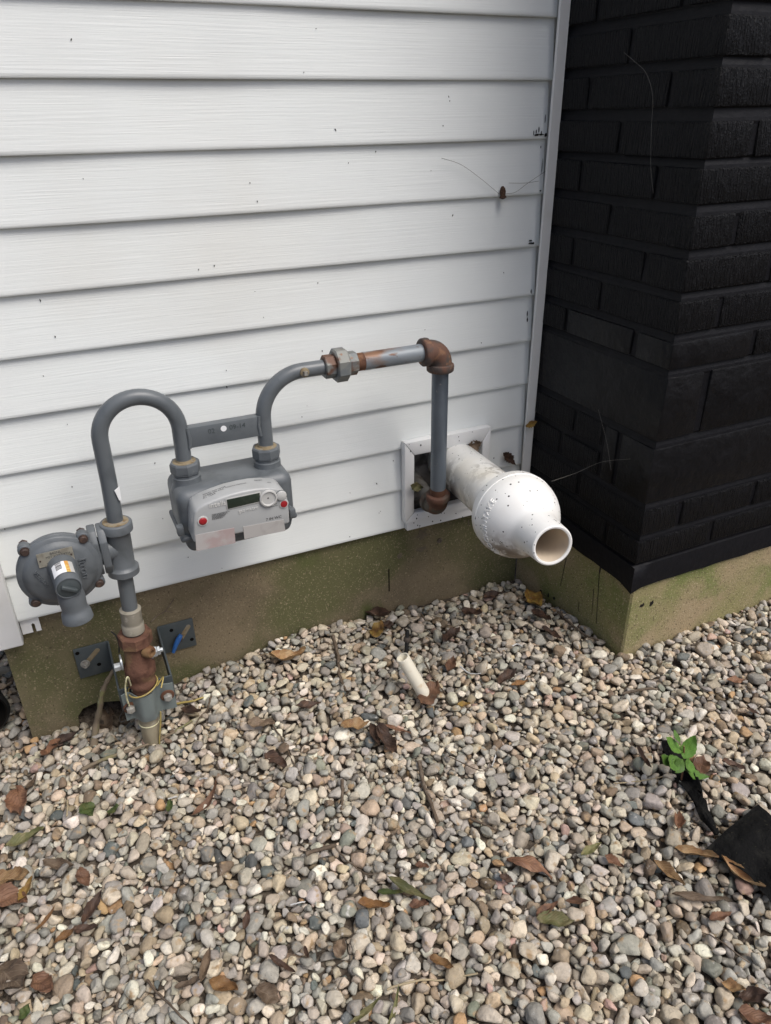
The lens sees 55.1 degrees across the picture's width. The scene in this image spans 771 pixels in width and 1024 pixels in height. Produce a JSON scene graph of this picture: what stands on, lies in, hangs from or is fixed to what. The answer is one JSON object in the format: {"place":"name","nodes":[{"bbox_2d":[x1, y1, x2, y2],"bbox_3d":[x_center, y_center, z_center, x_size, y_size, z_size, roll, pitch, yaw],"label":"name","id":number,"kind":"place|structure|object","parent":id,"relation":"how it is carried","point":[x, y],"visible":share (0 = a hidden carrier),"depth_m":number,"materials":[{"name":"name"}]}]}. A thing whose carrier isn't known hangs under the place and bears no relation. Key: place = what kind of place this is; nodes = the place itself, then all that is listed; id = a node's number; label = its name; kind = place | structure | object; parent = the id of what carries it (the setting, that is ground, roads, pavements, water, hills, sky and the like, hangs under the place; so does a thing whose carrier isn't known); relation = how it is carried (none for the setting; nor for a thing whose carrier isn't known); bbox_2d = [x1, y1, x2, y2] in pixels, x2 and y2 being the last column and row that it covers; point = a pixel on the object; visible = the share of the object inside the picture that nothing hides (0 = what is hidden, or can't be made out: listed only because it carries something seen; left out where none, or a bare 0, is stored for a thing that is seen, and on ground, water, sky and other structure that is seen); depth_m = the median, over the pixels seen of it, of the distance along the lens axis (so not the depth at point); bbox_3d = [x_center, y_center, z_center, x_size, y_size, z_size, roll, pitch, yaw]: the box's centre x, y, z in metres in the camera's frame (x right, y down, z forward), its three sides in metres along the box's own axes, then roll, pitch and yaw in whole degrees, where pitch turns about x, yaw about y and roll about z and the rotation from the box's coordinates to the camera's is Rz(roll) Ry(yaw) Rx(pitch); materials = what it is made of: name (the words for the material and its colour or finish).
{"place":"outdoors","nodes":[
{"label":"outdoors","id":0,"kind":"place"},
{"bbox_2d":[0,691,9,729],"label":"drain pipe","id":1,"kind":"object","parent":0,"point":[4,709],"visible":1,"depth_m":1.57,"materials":[{"name":"black plastic"}]},
{"bbox_2d":[0,558,770,1023],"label":"gravel bed","id":2,"kind":"object","parent":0,"point":[564,730],"visible":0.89,"depth_m":1.29,"materials":[{"name":"gravel"}]},
{"bbox_2d":[0,882,27,906],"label":"fallen leaf","id":3,"kind":"object","parent":2,"relation":"on","point":[9,891],"visible":1,"depth_m":1.21,"materials":[{"name":"plant"}]},
{"bbox_2d":[0,957,29,989],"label":"fallen leaf","id":4,"kind":"object","parent":2,"relation":"on","point":[15,972],"visible":1,"depth_m":1.09,"materials":[{"name":"plant"}]},
{"bbox_2d":[0,866,29,884],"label":"fallen leaf","id":5,"kind":"object","parent":2,"relation":"on","point":[16,873],"visible":1,"depth_m":1.24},
{"bbox_2d":[4,785,27,815],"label":"fallen leaf","id":6,"kind":"object","parent":2,"relation":"on","point":[15,800],"visible":1,"depth_m":1.39,"materials":[{"name":"plant"}]},
{"bbox_2d":[4,826,43,846],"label":"fallen leaf","id":7,"kind":"object","parent":2,"relation":"on","point":[18,838],"visible":1,"depth_m":1.30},
{"bbox_2d":[19,1003,29,1019],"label":"fallen leaf","id":8,"kind":"object","parent":2,"relation":"on","point":[24,1011],"visible":1,"depth_m":1.05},
{"bbox_2d":[18,876,32,901],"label":"fallen leaf","id":9,"kind":"object","parent":2,"relation":"on","point":[25,888],"visible":1,"depth_m":1.22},
{"bbox_2d":[25,771,36,788],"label":"fallen leaf","id":10,"kind":"object","parent":2,"relation":"on","point":[31,783],"visible":0.99,"depth_m":1.44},
{"bbox_2d":[30,971,52,992],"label":"fallen leaf","id":11,"kind":"object","parent":2,"relation":"on","point":[41,981],"visible":1,"depth_m":1.09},
{"bbox_2d":[35,905,54,929],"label":"fallen leaf","id":12,"kind":"object","parent":2,"relation":"on","point":[46,918],"visible":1,"depth_m":1.18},
{"bbox_2d":[40,738,59,755],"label":"fallen leaf","id":13,"kind":"object","parent":2,"relation":"on","point":[48,749],"visible":1,"depth_m":1.52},
{"bbox_2d":[42,857,74,869],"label":"fallen leaf","id":14,"kind":"object","parent":2,"relation":"on","point":[57,863],"visible":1,"depth_m":1.27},
{"bbox_2d":[54,929,73,942],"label":"fallen leaf","id":15,"kind":"object","parent":2,"relation":"on","point":[64,934],"visible":1,"depth_m":1.15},
{"bbox_2d":[52,730,77,744],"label":"fallen leaf","id":16,"kind":"object","parent":2,"relation":"on","point":[66,737],"visible":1,"depth_m":1.55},
{"bbox_2d":[75,867,89,885],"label":"fallen leaf","id":17,"kind":"object","parent":2,"relation":"on","point":[82,875],"visible":1,"depth_m":1.23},
{"bbox_2d":[72,923,97,932],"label":"fallen leaf","id":18,"kind":"object","parent":2,"relation":"on","point":[80,928],"visible":1,"depth_m":1.15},
{"bbox_2d":[78,802,95,815],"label":"fallen leaf","id":19,"kind":"object","parent":2,"relation":"on","point":[86,808],"visible":1,"depth_m":1.35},
{"bbox_2d":[81,889,101,923],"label":"fallen leaf","id":20,"kind":"object","parent":2,"relation":"on","point":[92,904],"visible":1,"depth_m":1.18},
{"bbox_2d":[90,669,113,748],"bbox_3d":[-0.592,0.402,1.528,0.039,0.156,0.098,15,32,27],"label":"mossy stick","id":21,"kind":"object","parent":2,"relation":"on","point":[96,725],"visible":0.92,"depth_m":1.53,"materials":[{"name":"wood"}]},
{"bbox_2d":[100,706,113,728],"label":"fallen leaf","id":22,"kind":"object","parent":2,"relation":"on","point":[106,717],"visible":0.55,"depth_m":1.65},
{"bbox_2d":[77,734,137,782],"bbox_3d":[-0.559,0.492,1.484,0.013,0.022,0.139,21,35,35],"label":"twig","id":23,"kind":"object","parent":2,"relation":"on","point":[86,773],"visible":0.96,"depth_m":1.46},
{"bbox_2d":[82,719,192,771],"bbox_3d":[-0.499,0.474,1.495,0.224,0.034,0.014,-14,31,-23],"label":"stick","id":24,"kind":"object","parent":2,"relation":"on","point":[88,766],"visible":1,"depth_m":1.48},
{"bbox_2d":[146,979,189,1023],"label":"twig","id":25,"kind":"object","parent":2,"relation":"on","point":[164,999],"visible":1,"depth_m":1.04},
{"bbox_2d":[174,976,202,988],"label":"fallen leaf","id":26,"kind":"object","parent":2,"relation":"on","point":[186,983],"visible":1,"depth_m":1.06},
{"bbox_2d":[181,704,200,712],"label":"fallen leaf","id":27,"kind":"object","parent":2,"relation":"on","point":[190,708],"visible":1,"depth_m":1.55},
{"bbox_2d":[191,780,216,815],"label":"fallen leaf","id":28,"kind":"object","parent":2,"relation":"on","point":[207,801],"visible":1,"depth_m":1.35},
{"bbox_2d":[199,944,210,981],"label":"fallen leaf","id":29,"kind":"object","parent":2,"relation":"on","point":[204,965],"visible":1,"depth_m":1.08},
{"bbox_2d":[209,975,237,991],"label":"fallen leaf","id":30,"kind":"object","parent":2,"relation":"on","point":[221,983],"visible":1,"depth_m":1.06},
{"bbox_2d":[242,909,249,929],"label":"fallen leaf","id":31,"kind":"object","parent":2,"relation":"on","point":[246,920],"visible":1,"depth_m":1.13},
{"bbox_2d":[247,716,274,727],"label":"fallen leaf","id":32,"kind":"object","parent":2,"relation":"on","point":[257,721],"visible":1,"depth_m":1.50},
{"bbox_2d":[255,982,280,1003],"bbox_3d":[-0.166,0.678,1.038,0.030,0.020,0.028,-13,31,-21],"label":"pebble","id":33,"kind":"object","parent":2,"relation":"on","point":[266,992],"visible":1,"depth_m":1.04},
{"bbox_2d":[264,749,286,766],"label":"fallen leaf","id":34,"kind":"object","parent":2,"relation":"on","point":[274,756],"visible":1,"depth_m":1.42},
{"bbox_2d":[269,954,294,971],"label":"fallen leaf","id":35,"kind":"object","parent":2,"relation":"on","point":[276,960],"visible":1,"depth_m":1.08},
{"bbox_2d":[271,724,302,778],"bbox_3d":[-0.196,0.463,1.452,0.008,0.016,0.187,-14,31,-24],"label":"twig","id":36,"kind":"object","parent":2,"relation":"on","point":[277,732],"visible":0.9,"depth_m":1.45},
{"bbox_2d":[269,646,305,660],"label":"fallen leaf","id":37,"kind":"object","parent":2,"relation":"on","point":[285,654],"visible":1,"depth_m":1.66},
{"bbox_2d":[295,699,320,708],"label":"fallen leaf","id":38,"kind":"object","parent":2,"relation":"on","point":[304,703],"visible":1,"depth_m":1.53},
{"bbox_2d":[305,843,336,855],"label":"twig","id":39,"kind":"object","parent":2,"relation":"on","point":[315,850],"visible":1,"depth_m":1.25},
{"bbox_2d":[331,635,346,690],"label":"twig","id":40,"kind":"object","parent":2,"relation":"on","point":[337,659],"visible":1,"depth_m":1.65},
{"bbox_2d":[333,938,346,957],"bbox_3d":[-0.068,0.646,1.094,0.021,0.014,0.021,-13,31,-21],"label":"pebble","id":41,"kind":"object","parent":2,"relation":"on","point":[339,948],"visible":1,"depth_m":1.09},
{"bbox_2d":[340,779,343,809],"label":"twig","id":42,"kind":"object","parent":2,"relation":"on","point":[342,788],"visible":1,"depth_m":1.35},
{"bbox_2d":[340,717,369,729],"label":"fallen leaf","id":43,"kind":"object","parent":2,"relation":"on","point":[357,723],"visible":1,"depth_m":1.48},
{"bbox_2d":[336,847,383,874],"bbox_3d":[-0.046,0.585,1.226,0.093,0.013,0.014,14,32,25],"label":"stalk","id":44,"kind":"object","parent":2,"relation":"on","point":[354,866],"visible":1,"depth_m":1.23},
{"bbox_2d":[349,997,379,1023],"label":"fallen leaf","id":45,"kind":"object","parent":2,"relation":"on","point":[366,1010],"visible":1,"depth_m":1.02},
{"bbox_2d":[357,897,389,907],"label":"fallen leaf","id":46,"kind":"object","parent":2,"relation":"on","point":[368,902],"visible":1,"depth_m":1.16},
{"bbox_2d":[369,723,379,745],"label":"fallen leaf","id":47,"kind":"object","parent":2,"relation":"on","point":[373,732],"visible":1,"depth_m":1.46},
{"bbox_2d":[369,620,383,636],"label":"fallen leaf","id":48,"kind":"object","parent":2,"relation":"on","point":[377,629],"visible":1,"depth_m":1.75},
{"bbox_2d":[365,606,390,616],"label":"fallen leaf","id":49,"kind":"object","parent":2,"relation":"on","point":[378,611],"visible":1,"depth_m":1.81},
{"bbox_2d":[376,722,396,752],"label":"fallen leaf","id":50,"kind":"object","parent":2,"relation":"on","point":[388,740],"visible":1,"depth_m":1.45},
{"bbox_2d":[377,888,402,894],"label":"fallen leaf","id":51,"kind":"object","parent":2,"relation":"on","point":[383,891],"visible":1,"depth_m":1.17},
{"bbox_2d":[388,985,398,1023],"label":"fallen leaf","id":52,"kind":"object","parent":2,"relation":"on","point":[392,1016],"visible":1,"depth_m":1.03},
{"bbox_2d":[385,724,410,732],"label":"fallen leaf","id":53,"kind":"object","parent":2,"relation":"on","point":[393,727],"visible":1,"depth_m":1.48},
{"bbox_2d":[403,630,410,652],"bbox_3d":[0.050,0.306,1.685,0.017,0.074,0.028,-1,28,-1],"label":"rusty pin","id":54,"kind":"object","parent":2,"relation":"on","point":[406,638],"visible":0.94,"depth_m":1.68,"materials":[{"name":"metal"}]},
{"bbox_2d":[387,876,431,899],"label":"fallen leaf","id":55,"kind":"object","parent":2,"relation":"on","point":[403,885],"visible":1,"depth_m":1.17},
{"bbox_2d":[397,653,428,704],"bbox_3d":[0.069,0.362,1.556,0.090,0.153,0.028,0,28,2],"label":"pipe stub","id":56,"kind":"object","parent":2,"relation":"on","point":[411,673],"visible":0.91,"depth_m":1.53,"materials":[{"name":"plastic"}]},
{"bbox_2d":[409,899,428,907],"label":"fallen leaf","id":57,"kind":"object","parent":2,"relation":"on","point":[415,903],"visible":1,"depth_m":1.15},
{"bbox_2d":[415,860,428,867],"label":"fallen leaf","id":58,"kind":"object","parent":2,"relation":"on","point":[420,864],"visible":1,"depth_m":1.21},
{"bbox_2d":[417,760,438,823],"bbox_3d":[0.075,0.508,1.345,0.012,0.020,0.131,-6,29,-10],"label":"stick","id":59,"kind":"object","parent":2,"relation":"on","point":[421,775],"visible":1,"depth_m":1.34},
{"bbox_2d":[417,680,439,704],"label":"fallen leaf","id":60,"kind":"object","parent":2,"relation":"on","point":[434,690],"visible":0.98,"depth_m":1.55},
{"bbox_2d":[387,972,477,990],"bbox_3d":[0.067,0.674,1.062,0.134,0.014,0.008,-5,29,-8],"label":"straw","id":61,"kind":"object","parent":2,"relation":"on","point":[402,984],"visible":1,"depth_m":1.06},
{"bbox_2d":[429,954,452,968],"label":"fallen leaf","id":62,"kind":"object","parent":2,"relation":"on","point":[439,960],"visible":1,"depth_m":1.08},
{"bbox_2d":[445,655,455,672],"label":"fallen leaf","id":63,"kind":"object","parent":2,"relation":"on","point":[450,664],"visible":1,"depth_m":1.64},
{"bbox_2d":[442,627,459,641],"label":"fallen leaf","id":64,"kind":"object","parent":2,"relation":"on","point":[450,634],"visible":1,"depth_m":1.74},
{"bbox_2d":[448,742,490,770],"bbox_3d":[0.176,0.472,1.407,0.098,0.017,0.073,-13,31,-21],"label":"stalk","id":65,"kind":"object","parent":2,"relation":"on","point":[472,767],"visible":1,"depth_m":1.39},
{"bbox_2d":[461,607,481,614],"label":"fallen leaf","id":66,"kind":"object","parent":2,"relation":"on","point":[466,610],"visible":1,"depth_m":1.82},
{"bbox_2d":[459,811,496,830],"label":"twig","id":67,"kind":"object","parent":2,"relation":"on","point":[479,822],"visible":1,"depth_m":1.28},
{"bbox_2d":[483,590,501,597],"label":"fallen leaf","id":68,"kind":"object","parent":2,"relation":"on","point":[492,593],"visible":1,"depth_m":1.89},
{"bbox_2d":[499,873,512,882],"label":"fallen leaf","id":69,"kind":"object","parent":2,"relation":"on","point":[506,877],"visible":1,"depth_m":1.19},
{"bbox_2d":[497,668,516,683],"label":"fallen leaf","id":70,"kind":"object","parent":2,"relation":"on","point":[506,674],"visible":1,"depth_m":1.60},
{"bbox_2d":[506,855,552,880],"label":"fallen leaf","id":71,"kind":"object","parent":2,"relation":"on","point":[530,863],"visible":1,"depth_m":1.20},
{"bbox_2d":[524,589,542,606],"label":"fallen leaf","id":72,"kind":"object","parent":2,"relation":"on","point":[536,598],"visible":1,"depth_m":1.85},
{"bbox_2d":[531,608,550,619],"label":"fallen leaf","id":73,"kind":"object","parent":2,"relation":"on","point":[539,613],"visible":1,"depth_m":1.75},
{"bbox_2d":[536,901,557,915],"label":"fallen leaf","id":74,"kind":"object","parent":2,"relation":"on","point":[546,907],"visible":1,"depth_m":1.14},
{"bbox_2d":[542,625,560,638],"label":"fallen leaf","id":75,"kind":"object","parent":2,"relation":"on","point":[551,632],"visible":1,"depth_m":1.70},
{"bbox_2d":[537,910,574,926],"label":"fallen leaf","id":76,"kind":"object","parent":2,"relation":"on","point":[558,918],"visible":1,"depth_m":1.12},
{"bbox_2d":[565,896,588,903],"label":"fallen leaf","id":77,"kind":"object","parent":2,"relation":"on","point":[575,900],"visible":1,"depth_m":1.15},
{"bbox_2d":[557,611,598,640],"bbox_3d":[0.446,0.267,1.724,0.012,0.014,0.139,-15,31,-24],"label":"twig","id":78,"kind":"object","parent":2,"relation":"on","point":[568,621],"visible":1,"depth_m":1.73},
{"bbox_2d":[581,842,601,855],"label":"fallen leaf","id":79,"kind":"object","parent":2,"relation":"on","point":[588,849],"visible":1,"depth_m":1.23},
{"bbox_2d":[605,854,623,866],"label":"fallen leaf","id":80,"kind":"object","parent":2,"relation":"on","point":[611,858],"visible":1,"depth_m":1.21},
{"bbox_2d":[622,687,657,694],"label":"twig","id":81,"kind":"object","parent":2,"relation":"on","point":[637,690],"visible":1,"depth_m":1.53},
{"bbox_2d":[637,746,650,766],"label":"fallen leaf","id":82,"kind":"object","parent":2,"relation":"on","point":[643,757],"visible":1,"depth_m":1.37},
{"bbox_2d":[653,859,685,884],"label":"fallen leaf","id":83,"kind":"object","parent":2,"relation":"on","point":[667,868],"visible":1,"depth_m":1.19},
{"bbox_2d":[674,810,685,828],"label":"fallen leaf","id":84,"kind":"object","parent":2,"relation":"on","point":[679,821],"visible":1,"depth_m":1.26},
{"bbox_2d":[661,730,709,779],"bbox_3d":[0.523,0.442,1.315,0.116,0.117,0.052,-13,31,-21],"label":"weed seedling","id":85,"kind":"object","parent":2,"relation":"on","point":[687,749],"visible":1,"depth_m":1.30,"materials":[{"name":"green plant"}]},
{"bbox_2d":[661,739,718,834],"bbox_3d":[0.542,0.485,1.318,0.036,0.024,0.209,-2,28,-2],"label":"fabric strip","id":86,"kind":"object","parent":2,"relation":"on","point":[690,785],"visible":0.75,"depth_m":1.30,"materials":[{"name":"fabric"}]},
{"bbox_2d":[675,844,718,857],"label":"fallen leaf","id":87,"kind":"object","parent":2,"relation":"on","point":[689,849],"visible":1,"depth_m":1.20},
{"bbox_2d":[672,891,727,901],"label":"fallen leaf","id":88,"kind":"object","parent":2,"relation":"on","point":[691,896],"visible":1,"depth_m":1.15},
{"bbox_2d":[693,755,710,773],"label":"fallen leaf","id":89,"kind":"object","parent":2,"relation":"on","point":[702,765],"visible":0.98,"depth_m":1.35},
{"bbox_2d":[709,911,730,920],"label":"fallen leaf","id":90,"kind":"object","parent":2,"relation":"on","point":[718,916],"visible":1,"depth_m":1.12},
{"bbox_2d":[702,932,749,962],"bbox_3d":[0.500,0.639,1.086,0.069,0.013,0.004,20,35,34],"label":"stalk","id":91,"kind":"object","parent":2,"relation":"on","point":[727,946],"visible":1,"depth_m":1.08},
{"bbox_2d":[721,977,745,991],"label":"fallen leaf","id":92,"kind":"object","parent":2,"relation":"on","point":[730,984],"visible":1,"depth_m":1.04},
{"bbox_2d":[722,758,744,768],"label":"fallen leaf","id":93,"kind":"object","parent":2,"relation":"on","point":[728,761],"visible":1,"depth_m":1.36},
{"bbox_2d":[699,804,770,901],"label":"fabric flap","id":94,"kind":"object","parent":2,"relation":"on","point":[744,841],"visible":1,"depth_m":1.19,"materials":[{"name":"fabric"}]},
{"bbox_2d":[727,675,745,682],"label":"fallen leaf","id":95,"kind":"object","parent":2,"relation":"on","point":[735,679],"visible":1,"depth_m":1.54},
{"bbox_2d":[722,855,765,886],"bbox_3d":[0.562,0.569,1.162,0.017,0.024,0.071,-25,37,-38],"label":"fallen leaf","id":96,"kind":"object","parent":2,"relation":"on","point":[738,872],"visible":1,"depth_m":1.17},
{"bbox_2d":[738,986,769,1002],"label":"fallen leaf","id":97,"kind":"object","parent":2,"relation":"on","point":[753,994],"visible":1,"depth_m":1.03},
{"bbox_2d":[738,1004,770,1023],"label":"fallen leaf","id":98,"kind":"object","parent":2,"relation":"on","point":[752,1015],"visible":1,"depth_m":1.01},
{"label":"ground","id":99,"kind":"structure","parent":0,"visible":0},
{"bbox_2d":[5,515,515,737],"bbox_3d":[-0.452,0.013,2.224,1.216,0.399,1.187,-13,31,-21],"label":"house foundation","id":100,"kind":"object","parent":99,"relation":"on","point":[237,614],"visible":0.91,"depth_m":1.68,"materials":[{"name":"concrete"}]},
{"bbox_2d":[73,618,196,721],"bbox_3d":[-0.497,0.335,1.519,0.246,0.093,0.181,-13,31,-21],"label":"pipe bracket","id":101,"kind":"object","parent":100,"relation":"attached to","point":[93,659],"visible":0.99,"depth_m":1.54,"materials":[{"name":"metal"}]},
{"bbox_2d":[172,634,182,652],"bbox_3d":[-0.454,0.287,1.610,0.030,0.043,0.012,-13,31,-21],"label":"wire nut","id":102,"kind":"object","parent":101,"relation":"attached to","point":[177,641],"visible":1,"depth_m":1.60,"materials":[{"name":"blue plastic"}]},
{"bbox_2d":[0,0,570,650],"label":"house wall","id":103,"kind":"structure","parent":100,"relation":"on","point":[210,210],"depth_m":1.34,"materials":[{"name":"plastic"}]},
{"bbox_2d":[91,338,453,748],"bbox_3d":[-0.225,0.059,1.552,0.762,0.830,0.260,-13,31,-21],"label":"gas piping","id":104,"kind":"object","parent":103,"relation":"attached to","point":[134,636],"visible":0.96,"depth_m":1.32,"materials":[{"name":"grey paint"}]},
{"bbox_2d":[16,523,113,626],"bbox_3d":[-0.518,0.101,1.236,0.162,0.134,0.137,-25,36,-37],"label":"gas regulator","id":105,"kind":"object","parent":104,"relation":"attached to","point":[65,571],"visible":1,"depth_m":1.21,"materials":[{"name":"grey paint"}]},
{"bbox_2d":[168,442,296,550],"bbox_3d":[-0.279,-0.027,1.339,0.219,0.166,0.171,-13,31,-21],"label":"gas meter","id":106,"kind":"object","parent":104,"relation":"attached to","point":[222,504],"visible":0.99,"depth_m":1.28,"materials":[{"name":"grey paint"}]},
{"bbox_2d":[410,482,422,491],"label":"caught leaf","id":107,"kind":"object","parent":104,"relation":"attached to","point":[416,486],"visible":1,"depth_m":1.67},
{"bbox_2d":[428,444,571,564],"bbox_3d":[0.208,-0.047,1.537,0.168,0.184,0.581,-10,30,-16],"label":"intake vent","id":108,"kind":"object","parent":103,"relation":"attached to","point":[516,514],"visible":1,"depth_m":1.36,"materials":[{"name":"white plastic"}]},
{"bbox_2d":[469,440,481,450],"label":"caught leaf","id":109,"kind":"object","parent":108,"relation":"attached to","point":[476,445],"visible":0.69,"depth_m":1.70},
{"bbox_2d":[499,186,505,198],"bbox_3d":[0.235,-0.638,1.475,0.015,0.024,0.015,-13,31,-21],"label":"cocoon","id":110,"kind":"object","parent":103,"relation":"hanging from","point":[502,192],"visible":1,"depth_m":1.47},
{"bbox_2d":[503,452,515,464],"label":"caught leaf","id":111,"kind":"object","parent":103,"relation":"attached to","point":[508,457],"visible":1,"depth_m":1.78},
{"bbox_2d":[515,546,770,654],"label":"chimney footing","id":112,"kind":"object","parent":99,"relation":"on","point":[613,613],"visible":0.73,"depth_m":1.68,"materials":[{"name":"concrete"}]},
{"bbox_2d":[530,0,770,593],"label":"brick chimney","id":113,"kind":"object","parent":112,"relation":"on","point":[655,350],"visible":0.9,"depth_m":1.38,"materials":[{"name":"brick"}]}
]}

